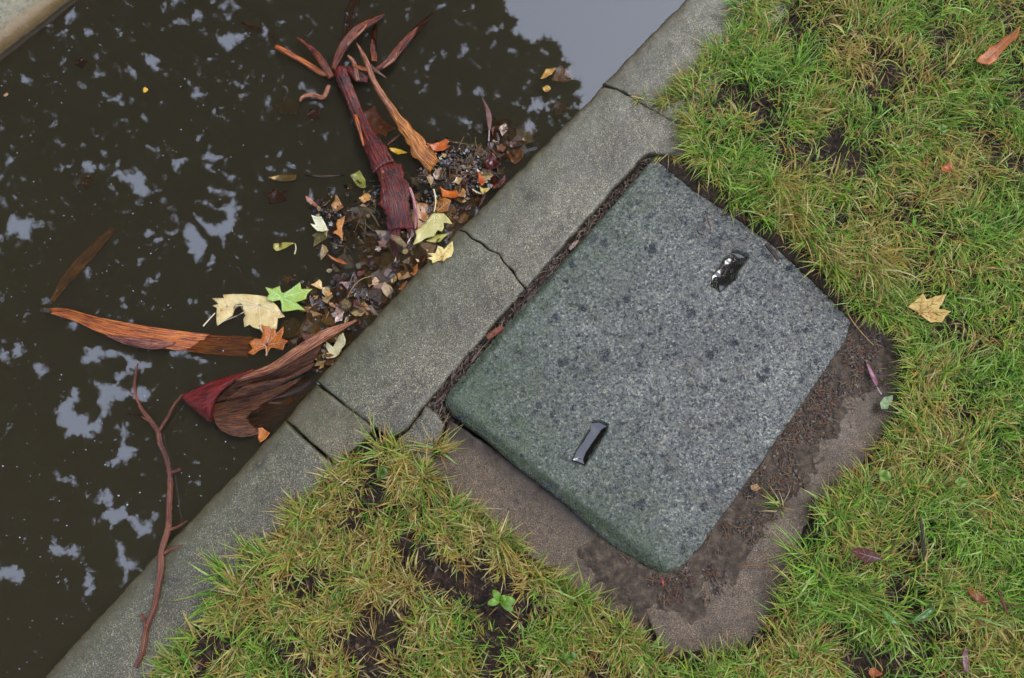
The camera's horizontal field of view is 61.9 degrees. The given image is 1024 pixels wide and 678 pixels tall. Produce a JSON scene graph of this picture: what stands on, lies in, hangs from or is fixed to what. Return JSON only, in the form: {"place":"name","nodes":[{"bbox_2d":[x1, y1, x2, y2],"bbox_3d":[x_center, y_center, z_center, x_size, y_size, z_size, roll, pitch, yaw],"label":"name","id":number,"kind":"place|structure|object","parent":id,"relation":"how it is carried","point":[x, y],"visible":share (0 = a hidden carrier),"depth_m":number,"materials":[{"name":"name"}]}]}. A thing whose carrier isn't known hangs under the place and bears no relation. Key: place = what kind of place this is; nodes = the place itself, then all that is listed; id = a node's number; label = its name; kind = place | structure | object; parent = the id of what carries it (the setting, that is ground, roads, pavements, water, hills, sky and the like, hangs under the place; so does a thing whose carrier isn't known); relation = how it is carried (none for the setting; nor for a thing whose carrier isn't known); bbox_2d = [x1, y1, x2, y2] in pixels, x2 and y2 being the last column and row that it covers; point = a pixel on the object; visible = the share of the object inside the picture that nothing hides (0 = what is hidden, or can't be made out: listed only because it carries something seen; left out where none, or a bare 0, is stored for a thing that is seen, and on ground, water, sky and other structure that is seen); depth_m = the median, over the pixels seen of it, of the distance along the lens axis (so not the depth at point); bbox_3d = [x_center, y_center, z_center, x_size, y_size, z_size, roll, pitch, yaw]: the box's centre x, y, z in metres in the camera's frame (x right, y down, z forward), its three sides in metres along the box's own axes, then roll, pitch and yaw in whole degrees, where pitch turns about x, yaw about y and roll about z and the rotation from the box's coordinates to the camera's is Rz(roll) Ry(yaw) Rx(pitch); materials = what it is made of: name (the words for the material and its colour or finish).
{"place":"outdoors","nodes":[
{"label":"outdoors","id":0,"kind":"place"},
{"bbox_2d":[0,7,411,672],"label":"foam specks","id":1,"kind":"object","parent":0,"point":[122,265],"visible":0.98,"depth_m":1.54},
{"bbox_2d":[0,0,1023,677],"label":"soil","id":2,"kind":"structure","parent":0,"point":[156,192],"depth_m":1.73,"materials":[{"name":"soil"}]},
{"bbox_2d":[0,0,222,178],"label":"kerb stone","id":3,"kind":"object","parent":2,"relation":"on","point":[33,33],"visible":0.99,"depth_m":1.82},
{"bbox_2d":[45,421,335,677],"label":"kerb stone","id":4,"kind":"object","parent":2,"relation":"on","point":[107,644],"visible":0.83,"depth_m":1.40,"materials":[{"name":"concrete"}]},
{"bbox_2d":[286,384,377,462],"bbox_3d":[-0.314,0.181,1.612,0.133,0.300,0.090,38,79,9],"label":"kerb stone","id":5,"kind":"object","parent":2,"relation":"on","point":[327,423],"visible":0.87,"depth_m":1.47,"materials":[{"name":"grey concrete"}]},
{"bbox_2d":[375,466,387,477],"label":"weed","id":6,"kind":"object","parent":2,"relation":"on","point":[381,471],"visible":1,"depth_m":1.40,"materials":[{"name":"green plant"}]},
{"bbox_2d":[317,230,524,438],"bbox_3d":[-0.151,0.020,1.644,0.178,0.302,0.379,38,79,9],"label":"kerb stone","id":7,"kind":"object","parent":2,"relation":"on","point":[415,343],"visible":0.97,"depth_m":1.50,"materials":[{"name":"concrete"}]},
{"bbox_2d":[428,241,453,262],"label":"fallen leaf","id":8,"kind":"object","parent":7,"relation":"on","point":[446,252],"visible":1,"depth_m":1.53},
{"bbox_2d":[398,405,444,460],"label":"frame slab","id":9,"kind":"structure","parent":2,"relation":"on","point":[429,418],"depth_m":1.46,"materials":[{"name":"concrete"}]},
{"bbox_2d":[433,493,442,503],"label":"weed","id":10,"kind":"object","parent":2,"relation":"on","point":[439,500],"visible":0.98,"depth_m":1.39,"materials":[{"name":"green plant"}]},
{"bbox_2d":[486,325,503,339],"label":"fallen leaf","id":11,"kind":"object","parent":2,"relation":"on","point":[495,332],"visible":1,"depth_m":1.49,"materials":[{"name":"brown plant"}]},
{"bbox_2d":[487,589,515,611],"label":"weed","id":12,"kind":"object","parent":2,"relation":"on","point":[506,602],"visible":1,"depth_m":1.35,"materials":[{"name":"green plant"}]},
{"bbox_2d":[433,421,644,629],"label":"frame slab","id":13,"kind":"structure","parent":2,"relation":"on","point":[560,531],"depth_m":1.44,"materials":[{"name":"concrete"}]},
{"bbox_2d":[563,652,576,664],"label":"weed","id":14,"kind":"object","parent":2,"relation":"on","point":[572,656],"visible":0.98,"depth_m":1.33,"materials":[{"name":"green plant"}]},
{"bbox_2d":[569,240,578,249],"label":"fallen leaf","id":15,"kind":"object","parent":2,"relation":"on","point":[573,245],"visible":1,"depth_m":1.53,"materials":[{"name":"plant"}]},
{"bbox_2d":[460,87,689,287],"bbox_3d":[0.132,-0.248,1.710,0.216,0.302,0.437,42,80,9],"label":"kerb stone","id":16,"kind":"object","parent":2,"relation":"on","point":[535,213],"visible":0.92,"depth_m":1.57,"materials":[{"name":"concrete"}]},
{"bbox_2d":[129,0,1023,677],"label":"grass","id":17,"kind":"structure","parent":2,"relation":"on","point":[959,512],"depth_m":1.42,"materials":[{"name":"plant"}]},
{"bbox_2d":[850,548,881,562],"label":"fallen leaf","id":18,"kind":"object","parent":17,"relation":"on","point":[870,555],"visible":1,"depth_m":1.37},
{"bbox_2d":[882,611,899,624],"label":"weed leaf","id":19,"kind":"object","parent":17,"relation":"on","point":[891,619],"visible":1,"depth_m":1.34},
{"bbox_2d":[911,606,933,622],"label":"weed leaf","id":20,"kind":"object","parent":17,"relation":"on","point":[925,614],"visible":1,"depth_m":1.34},
{"bbox_2d":[908,294,950,322],"bbox_3d":[0.718,-0.053,1.473,0.068,0.023,0.051,0,76,0],"label":"fallen leaf","id":21,"kind":"object","parent":17,"relation":"on","point":[931,315],"visible":1,"depth_m":1.48,"materials":[{"name":"plant"}]},
{"bbox_2d":[940,161,952,171],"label":"fallen leaf","id":22,"kind":"object","parent":17,"relation":"on","point":[948,166],"visible":1,"depth_m":1.53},
{"bbox_2d":[949,476,966,487],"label":"weed","id":23,"kind":"object","parent":17,"relation":"on","point":[963,483],"visible":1,"depth_m":1.39,"materials":[{"name":"green plant"}]},
{"bbox_2d":[961,649,968,673],"bbox_3d":[0.709,0.503,1.334,0.011,0.008,0.036,12,76,3],"label":"bark chip","id":24,"kind":"object","parent":17,"relation":"on","point":[965,663],"visible":1,"depth_m":1.33,"materials":[{"name":"brown plant"}]},
{"bbox_2d":[967,588,989,603],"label":"fallen leaf","id":25,"kind":"object","parent":17,"relation":"on","point":[980,598],"visible":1,"depth_m":1.35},
{"bbox_2d":[976,25,1020,64],"bbox_3d":[0.895,-0.537,1.565,0.088,0.039,0.029,-44,80,-10],"label":"fallen leaf","id":26,"kind":"object","parent":17,"relation":"on","point":[991,55],"visible":1,"depth_m":1.57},
{"bbox_2d":[998,591,1021,613],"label":"twig","id":27,"kind":"object","parent":17,"relation":"on","point":[1003,603],"visible":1,"depth_m":1.34,"materials":[{"name":"wood"}]},
{"bbox_2d":[602,0,796,125],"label":"kerb stone","id":28,"kind":"object","parent":2,"relation":"on","point":[649,63],"visible":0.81,"depth_m":1.63,"materials":[{"name":"concrete"}]},
{"bbox_2d":[751,484,760,490],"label":"fallen leaf","id":29,"kind":"object","parent":2,"relation":"on","point":[755,487],"visible":1,"depth_m":1.42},
{"bbox_2d":[739,564,777,567],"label":"twig","id":30,"kind":"object","parent":2,"relation":"on","point":[760,565],"visible":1,"depth_m":1.39,"materials":[{"name":"wood"}]},
{"bbox_2d":[646,345,898,660],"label":"frame slab","id":31,"kind":"structure","parent":2,"relation":"on","point":[732,614],"depth_m":1.41,"materials":[{"name":"concrete"}]},
{"bbox_2d":[445,160,850,572],"bbox_3d":[0.253,0.043,1.516,0.489,0.077,0.599,38,79,9],"label":"inspection cover","id":32,"kind":"object","parent":31,"relation":"on","point":[691,385],"visible":0.99,"depth_m":1.48,"materials":[{"name":"stone"}]},
{"bbox_2d":[721,210,740,216],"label":"twig","id":33,"kind":"object","parent":32,"relation":"on","point":[734,212],"visible":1,"depth_m":1.53,"materials":[{"name":"wood"}]},
{"bbox_2d":[880,395,892,408],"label":"fallen leaf","id":34,"kind":"object","parent":31,"relation":"on","point":[887,399],"visible":1,"depth_m":1.45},
{"bbox_2d":[846,306,873,345],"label":"twig","id":35,"kind":"object","parent":2,"relation":"on","point":[858,328],"visible":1,"depth_m":1.49,"materials":[{"name":"wood"}]},
{"bbox_2d":[866,363,881,394],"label":"fallen leaf","id":36,"kind":"object","parent":2,"relation":"on","point":[873,378],"visible":1,"depth_m":1.46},
{"bbox_2d":[869,667,881,676],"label":"fallen leaf","id":37,"kind":"object","parent":2,"relation":"on","point":[873,672],"visible":1,"depth_m":1.33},
{"bbox_2d":[877,469,890,481],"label":"weed","id":38,"kind":"object","parent":2,"relation":"on","point":[885,475],"visible":0.98,"depth_m":1.40,"materials":[{"name":"green plant"}]},
{"bbox_2d":[919,518,925,560],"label":"twig","id":39,"kind":"object","parent":2,"relation":"on","point":[923,540],"visible":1,"depth_m":1.37,"materials":[{"name":"wood"}]},
{"bbox_2d":[932,124,946,138],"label":"weed","id":40,"kind":"object","parent":2,"relation":"on","point":[943,129],"visible":0.99,"depth_m":1.54,"materials":[{"name":"green plant"}]},
{"bbox_2d":[765,243,779,260],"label":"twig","id":41,"kind":"object","parent":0,"point":[771,250],"visible":1,"depth_m":1.51,"materials":[{"name":"wood"}]},
{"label":"water","id":42,"kind":"structure","parent":0,"visible":0},
{"bbox_2d":[74,58,88,67],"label":"sunken leaf","id":43,"kind":"object","parent":42,"relation":"on","point":[81,63],"visible":1,"depth_m":1.66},
{"bbox_2d":[50,227,115,301],"bbox_3d":[-0.795,-0.141,1.573,0.024,0.011,0.174,34,78,8],"label":"sunken frond","id":44,"kind":"object","parent":42,"relation":"in","point":[85,256],"visible":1,"depth_m":1.57,"materials":[{"name":"brown plant"}]},
{"bbox_2d":[76,174,95,188],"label":"sunken leaf","id":45,"kind":"object","parent":42,"relation":"on","point":[86,181],"visible":1,"depth_m":1.61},
{"bbox_2d":[40,308,252,356],"bbox_3d":[-0.659,-0.008,1.523,0.387,0.032,0.051,8,76,2],"label":"bark strip","id":46,"kind":"object","parent":42,"relation":"on","point":[141,336],"visible":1,"depth_m":1.52,"materials":[{"name":"plant"}]},
{"bbox_2d":[107,363,187,667],"bbox_3d":[-0.594,0.278,1.436,0.139,0.056,0.498,-14,76,-3],"label":"twig","id":47,"kind":"object","parent":42,"relation":"on","point":[162,552],"visible":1,"depth_m":1.42,"materials":[{"name":"wood"}]},
{"bbox_2d":[203,294,284,332],"bbox_3d":[-0.477,-0.047,1.530,0.142,0.012,0.069,6,76,1],"label":"fallen leaf","id":48,"kind":"object","parent":42,"relation":"on","point":[258,311],"visible":1,"depth_m":1.53,"materials":[{"name":"plant"}]},
{"bbox_2d":[258,427,269,441],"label":"fallen leaf","id":49,"kind":"object","parent":42,"relation":"on","point":[263,433],"visible":1,"depth_m":1.48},
{"bbox_2d":[247,325,287,355],"bbox_3d":[-0.433,0.003,1.518,0.072,0.013,0.057,0,76,0],"label":"fallen leaf","id":50,"kind":"object","parent":42,"relation":"on","point":[269,340],"visible":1,"depth_m":1.52,"materials":[{"name":"plant"}]},
{"bbox_2d":[182,319,356,436],"bbox_3d":[-0.400,0.082,1.478,0.327,0.080,0.113,-24,77,-6],"label":"curled sheath","id":51,"kind":"object","parent":42,"relation":"on","point":[245,409],"visible":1,"depth_m":1.47,"materials":[{"name":"brown plant"}]},
{"bbox_2d":[267,396,294,404],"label":"sunken leaf","id":52,"kind":"object","parent":51,"relation":"on","point":[289,400],"visible":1,"depth_m":1.50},
{"bbox_2d":[263,187,287,203],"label":"sunken leaf","id":53,"kind":"object","parent":42,"relation":"on","point":[275,195],"visible":1,"depth_m":1.60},
{"bbox_2d":[268,174,296,181],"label":"sunken leaf","id":54,"kind":"object","parent":42,"relation":"on","point":[285,177],"visible":1,"depth_m":1.60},
{"bbox_2d":[273,242,296,254],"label":"sunken leaf","id":55,"kind":"object","parent":42,"relation":"on","point":[279,246],"visible":1,"depth_m":1.56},
{"bbox_2d":[270,95,301,115],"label":"sunken leaf","id":56,"kind":"object","parent":42,"relation":"in","point":[288,105],"visible":1,"depth_m":1.65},
{"bbox_2d":[279,274,293,285],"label":"sunken leaf","id":57,"kind":"object","parent":42,"relation":"in","point":[286,280],"visible":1,"depth_m":1.56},
{"bbox_2d":[265,282,311,311],"bbox_3d":[-0.401,-0.075,1.532,0.085,0.009,0.056,0,76,0],"label":"fallen leaf","id":58,"kind":"object","parent":42,"relation":"on","point":[290,298],"visible":1,"depth_m":1.53,"materials":[{"name":"plant"}]},
{"bbox_2d":[305,196,316,206],"bbox_3d":[-0.371,-0.255,1.580,0.030,0.009,0.009,36,79,8],"label":"bark chip","id":59,"kind":"object","parent":42,"relation":"on","point":[308,199],"visible":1,"depth_m":1.58,"materials":[{"name":"pink plant"}]},
{"bbox_2d":[306,107,320,120],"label":"sunken leaf","id":60,"kind":"object","parent":42,"relation":"on","point":[313,114],"visible":1,"depth_m":1.64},
{"bbox_2d":[310,215,327,231],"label":"fallen leaf","id":61,"kind":"object","parent":42,"relation":"on","point":[320,224],"visible":1,"depth_m":1.56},
{"bbox_2d":[312,231,326,246],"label":"sunken leaf","id":62,"kind":"object","parent":42,"relation":"in","point":[320,237],"visible":1,"depth_m":1.57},
{"bbox_2d":[315,197,326,209],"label":"sunken leaf","id":63,"kind":"object","parent":42,"relation":"in","point":[318,202],"visible":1,"depth_m":1.59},
{"bbox_2d":[311,280,331,295],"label":"fallen leaf","id":64,"kind":"object","parent":42,"relation":"on","point":[318,284],"visible":1,"depth_m":1.54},
{"bbox_2d":[305,175,344,176],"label":"twig","id":65,"kind":"object","parent":42,"relation":"on","point":[323,175],"visible":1,"depth_m":1.60,"materials":[{"name":"wood"}]},
{"bbox_2d":[327,254,345,263],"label":"fallen leaf","id":66,"kind":"object","parent":42,"relation":"on","point":[338,260],"visible":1,"depth_m":1.55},
{"bbox_2d":[331,195,342,211],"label":"fallen leaf","id":67,"kind":"object","parent":42,"relation":"on","point":[335,203],"visible":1,"depth_m":1.58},
{"bbox_2d":[241,0,433,261],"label":"bark sheath","id":68,"kind":"object","parent":42,"relation":"on","point":[396,193],"visible":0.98,"depth_m":1.61,"materials":[{"name":"plant"}]},
{"bbox_2d":[334,216,344,240],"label":"fallen leaf","id":69,"kind":"object","parent":42,"relation":"on","point":[339,225],"visible":1,"depth_m":1.56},
{"bbox_2d":[342,206,352,217],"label":"sunken leaf","id":70,"kind":"object","parent":42,"relation":"in","point":[347,212],"visible":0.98,"depth_m":1.60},
{"bbox_2d":[339,275,372,310],"bbox_3d":[-0.283,-0.086,1.536,0.026,0.031,0.084,32,78,8],"label":"seed ball","id":71,"kind":"object","parent":42,"relation":"on","point":[345,303],"visible":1,"depth_m":1.53,"materials":[{"name":"brown plant"}]},
{"bbox_2d":[350,170,365,187],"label":"fallen leaf","id":72,"kind":"object","parent":42,"relation":"on","point":[358,178],"visible":1,"depth_m":1.59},
{"bbox_2d":[357,318,368,328],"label":"sunken leaf","id":73,"kind":"object","parent":42,"relation":"on","point":[364,325],"visible":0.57,"depth_m":1.54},
{"bbox_2d":[360,244,375,257],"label":"sunken leaf","id":74,"kind":"object","parent":42,"relation":"on","point":[372,247],"visible":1,"depth_m":1.57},
{"bbox_2d":[371,306,384,320],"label":"sunken leaf","id":75,"kind":"object","parent":42,"relation":"on","point":[378,311],"visible":0.27,"depth_m":1.54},
{"bbox_2d":[363,105,394,136],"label":"sunken leaf","id":76,"kind":"object","parent":42,"relation":"in","point":[378,124],"visible":0.89,"depth_m":1.63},
{"bbox_2d":[387,133,400,144],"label":"twig","id":77,"kind":"object","parent":42,"relation":"on","point":[395,138],"visible":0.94,"depth_m":1.61,"materials":[{"name":"wood"}]},
{"bbox_2d":[356,42,438,172],"bbox_3d":[-0.228,-0.432,1.602,0.040,0.050,0.281,-35,79,-8],"label":"bark strip","id":78,"kind":"object","parent":42,"relation":"on","point":[423,153],"visible":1,"depth_m":1.59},
{"bbox_2d":[389,148,407,154],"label":"fallen leaf","id":79,"kind":"object","parent":42,"relation":"on","point":[397,151],"visible":1,"depth_m":1.60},
{"bbox_2d":[396,279,408,292],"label":"sunken leaf","id":80,"kind":"object","parent":42,"relation":"in","point":[399,284],"visible":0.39,"depth_m":1.56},
{"bbox_2d":[278,117,533,373],"bbox_3d":[-0.236,-0.226,1.585,0.254,0.043,0.610,37,79,9],"label":"leaf mould","id":81,"kind":"object","parent":42,"relation":"on","point":[380,283],"visible":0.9,"depth_m":1.57,"materials":[{"name":"plant"}]},
{"bbox_2d":[301,317,321,333],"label":"sunken leaf","id":82,"kind":"object","parent":81,"relation":"on","point":[317,328],"visible":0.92,"depth_m":1.53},
{"bbox_2d":[321,314,335,325],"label":"sunken leaf","id":83,"kind":"object","parent":81,"relation":"on","point":[329,321],"visible":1,"depth_m":1.53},
{"bbox_2d":[323,333,345,357],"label":"fallen leaf","id":84,"kind":"object","parent":81,"relation":"on","point":[336,348],"visible":1,"depth_m":1.50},
{"bbox_2d":[333,286,346,294],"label":"sunken leaf","id":85,"kind":"object","parent":81,"relation":"on","point":[343,291],"visible":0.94,"depth_m":1.55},
{"bbox_2d":[358,304,366,312],"bbox_3d":[-0.269,-0.055,1.530,0.016,0.017,0.019,34,78,8],"label":"seed ball","id":86,"kind":"object","parent":81,"relation":"on","point":[361,308],"visible":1,"depth_m":1.53,"materials":[{"name":"brown plant"}]},
{"bbox_2d":[359,193,370,202],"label":"fallen leaf","id":87,"kind":"object","parent":81,"relation":"on","point":[366,196],"visible":1,"depth_m":1.58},
{"bbox_2d":[379,258,404,271],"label":"sunken leaf","id":88,"kind":"object","parent":81,"relation":"on","point":[385,267],"visible":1,"depth_m":1.56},
{"bbox_2d":[426,233,447,242],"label":"fallen leaf","id":89,"kind":"object","parent":81,"relation":"on","point":[433,239],"visible":1,"depth_m":1.56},
{"bbox_2d":[443,205,456,226],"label":"sunken leaf","id":90,"kind":"object","parent":81,"relation":"on","point":[453,210],"visible":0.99,"depth_m":1.58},
{"bbox_2d":[457,212,468,223],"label":"sunken leaf","id":91,"kind":"object","parent":81,"relation":"on","point":[464,215],"visible":1,"depth_m":1.58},
{"bbox_2d":[472,186,489,193],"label":"fallen leaf","id":92,"kind":"object","parent":81,"relation":"on","point":[483,190],"visible":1,"depth_m":1.58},
{"bbox_2d":[478,172,484,184],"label":"fallen leaf","id":93,"kind":"object","parent":81,"relation":"on","point":[481,181],"visible":1,"depth_m":1.59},
{"bbox_2d":[485,151,499,168],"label":"fallen leaf","id":94,"kind":"object","parent":81,"relation":"on","point":[491,162],"visible":1,"depth_m":1.59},
{"bbox_2d":[490,176,497,185],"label":"sunken leaf","id":95,"kind":"object","parent":81,"relation":"on","point":[495,180],"visible":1,"depth_m":1.60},
{"bbox_2d":[490,133,503,145],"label":"sunken leaf","id":96,"kind":"object","parent":81,"relation":"on","point":[500,141],"visible":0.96,"depth_m":1.62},
{"bbox_2d":[506,148,523,163],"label":"fallen leaf","id":97,"kind":"object","parent":81,"relation":"on","point":[518,154],"visible":1,"depth_m":1.61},
{"bbox_2d":[410,264,417,274],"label":"fallen leaf","id":98,"kind":"object","parent":42,"relation":"on","point":[415,269],"visible":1,"depth_m":1.54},
{"bbox_2d":[413,189,451,244],"bbox_3d":[-0.138,-0.214,1.560,0.059,0.016,0.117,20,77,5],"label":"fallen leaf","id":99,"kind":"object","parent":42,"relation":"on","point":[432,225],"visible":1,"depth_m":1.56,"materials":[{"name":"plant"}]},
{"bbox_2d":[416,197,450,228],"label":"fallen leaf","id":100,"kind":"object","parent":42,"relation":"on","point":[423,215],"visible":0.93,"depth_m":1.58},
{"bbox_2d":[426,139,449,150],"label":"fallen leaf","id":101,"kind":"object","parent":42,"relation":"on","point":[440,146],"visible":1,"depth_m":1.60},
{"bbox_2d":[440,187,458,197],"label":"fallen leaf","id":102,"kind":"object","parent":42,"relation":"on","point":[450,194],"visible":1,"depth_m":1.58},
{"bbox_2d":[477,192,484,208],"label":"fallen leaf","id":103,"kind":"object","parent":42,"relation":"on","point":[481,199],"visible":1,"depth_m":1.57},
{"bbox_2d":[482,98,491,141],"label":"upright leaf","id":104,"kind":"object","parent":42,"relation":"on","point":[488,117],"visible":1,"depth_m":1.60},
{"bbox_2d":[492,175,505,188],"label":"fallen leaf","id":105,"kind":"object","parent":42,"relation":"on","point":[499,183],"visible":1,"depth_m":1.58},
{"bbox_2d":[505,140,520,147],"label":"fallen leaf","id":106,"kind":"object","parent":42,"relation":"on","point":[512,144],"visible":1,"depth_m":1.61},
{"bbox_2d":[516,121,538,136],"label":"sunken leaf","id":107,"kind":"object","parent":42,"relation":"on","point":[530,128],"visible":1,"depth_m":1.63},
{"bbox_2d":[542,85,550,91],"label":"fallen leaf","id":108,"kind":"object","parent":42,"relation":"on","point":[546,88],"visible":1,"depth_m":1.64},
{"bbox_2d":[540,68,555,78],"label":"fallen leaf","id":109,"kind":"object","parent":42,"relation":"on","point":[547,72],"visible":1,"depth_m":1.65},
{"bbox_2d":[550,98,567,116],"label":"sunken leaf","id":110,"kind":"object","parent":42,"relation":"on","point":[559,108],"visible":1,"depth_m":1.64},
{"bbox_2d":[552,65,573,82],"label":"sunken leaf","id":111,"kind":"object","parent":42,"relation":"in","point":[562,74],"visible":1,"depth_m":1.65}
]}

